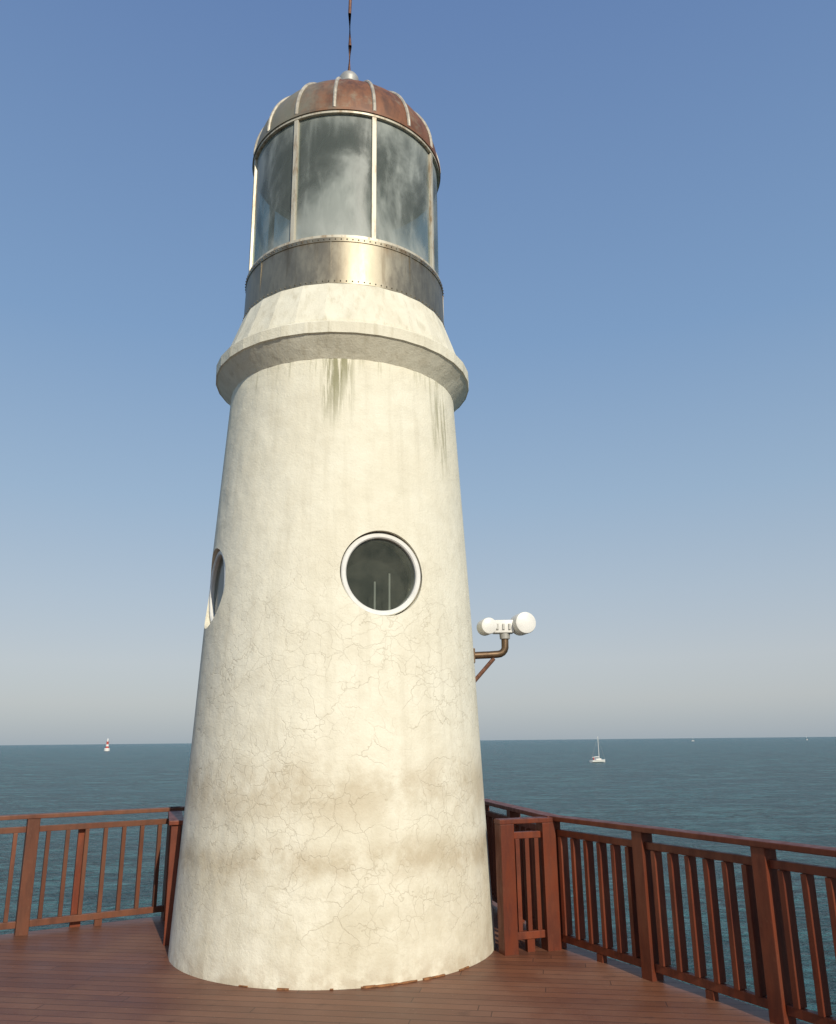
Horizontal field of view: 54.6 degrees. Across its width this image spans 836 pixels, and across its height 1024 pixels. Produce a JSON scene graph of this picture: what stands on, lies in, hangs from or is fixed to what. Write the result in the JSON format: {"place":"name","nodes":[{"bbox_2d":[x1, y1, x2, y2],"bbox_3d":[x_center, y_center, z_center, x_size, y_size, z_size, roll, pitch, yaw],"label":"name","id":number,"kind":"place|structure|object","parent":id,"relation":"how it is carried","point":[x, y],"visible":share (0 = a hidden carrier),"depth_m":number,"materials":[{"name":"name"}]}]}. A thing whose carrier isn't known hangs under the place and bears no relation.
{"place":"outdoors","nodes":[
{"label":"outdoors","id":0,"kind":"place"},
{"bbox_2d":[0,737,835,1023],"bbox_3d":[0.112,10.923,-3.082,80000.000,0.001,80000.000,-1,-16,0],"label":"sea","id":1,"kind":"structure","parent":0,"point":[777,788],"depth_m":160.74,"materials":[{"name":"liquid"}]},
{"bbox_2d":[104,739,109,750],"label":"sea beacon","id":2,"kind":"object","parent":1,"relation":"on","point":[107,748],"visible":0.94,"depth_m":1344.38,"materials":[{"name":"white ceramic"}]},
{"bbox_2d":[590,736,604,762],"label":"sailboat","id":3,"kind":"object","parent":1,"relation":"on","point":[595,760],"visible":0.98,"depth_m":405.33,"materials":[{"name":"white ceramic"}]},
{"bbox_2d":[0,0,835,744],"label":"sky","id":4,"kind":"structure","parent":0,"point":[636,199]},
{"bbox_3d":[-1.367,8.017,2.345,11.924,10.500,13.014,-1,-16,0],"label":"concrete pier","id":5,"kind":"object","parent":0,"visible":0},
{"bbox_2d":[0,900,807,1023],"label":"wooden deck","id":6,"kind":"structure","parent":5,"relation":"on","point":[122,972],"depth_m":5.83,"materials":[{"name":"brown wood"}]},
{"bbox_2d":[0,806,182,935],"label":"wooden railing","id":7,"kind":"object","parent":6,"relation":"on","point":[22,923],"visible":0.91,"depth_m":8.13,"materials":[{"name":"brown wood"}]},
{"bbox_2d":[163,810,182,945],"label":"wooden gate","id":8,"kind":"structure","parent":6,"relation":"on","point":[175,820],"depth_m":7.50,"materials":[{"name":"brown wood"}]},
{"bbox_2d":[168,0,494,989],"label":"lighthouse","id":9,"kind":"object","parent":6,"relation":"on","point":[334,832],"visible":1,"depth_m":7.08,"materials":[{"name":"white paint"}]},
{"bbox_2d":[473,612,535,681],"bbox_3d":[0.793,1.347,8.045,0.760,0.686,0.237,-1,-16,0],"label":"visibility sensor","id":10,"kind":"object","parent":9,"relation":"attached to","point":[521,623],"visible":0.95,"depth_m":8.04,"materials":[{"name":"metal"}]},
{"bbox_2d":[172,799,490,844],"bbox_3d":[-1.058,3.983,9.558,3.650,1.125,1.449,3,-16,-12],"label":"wooden railing","id":11,"kind":"object","parent":6,"relation":"on","point":[175,808],"visible":0.02,"depth_m":8.78,"materials":[{"name":"brown wood"}]},
{"bbox_2d":[494,816,561,955],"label":"wooden gate","id":12,"kind":"structure","parent":6,"relation":"on","point":[547,931],"depth_m":7.07,"materials":[{"name":"brown wood"}]},
{"bbox_2d":[484,799,835,1023],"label":"wooden railing","id":13,"kind":"object","parent":6,"relation":"on","point":[779,993],"visible":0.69,"depth_m":5.83,"materials":[{"name":"brown wood"}]}
]}

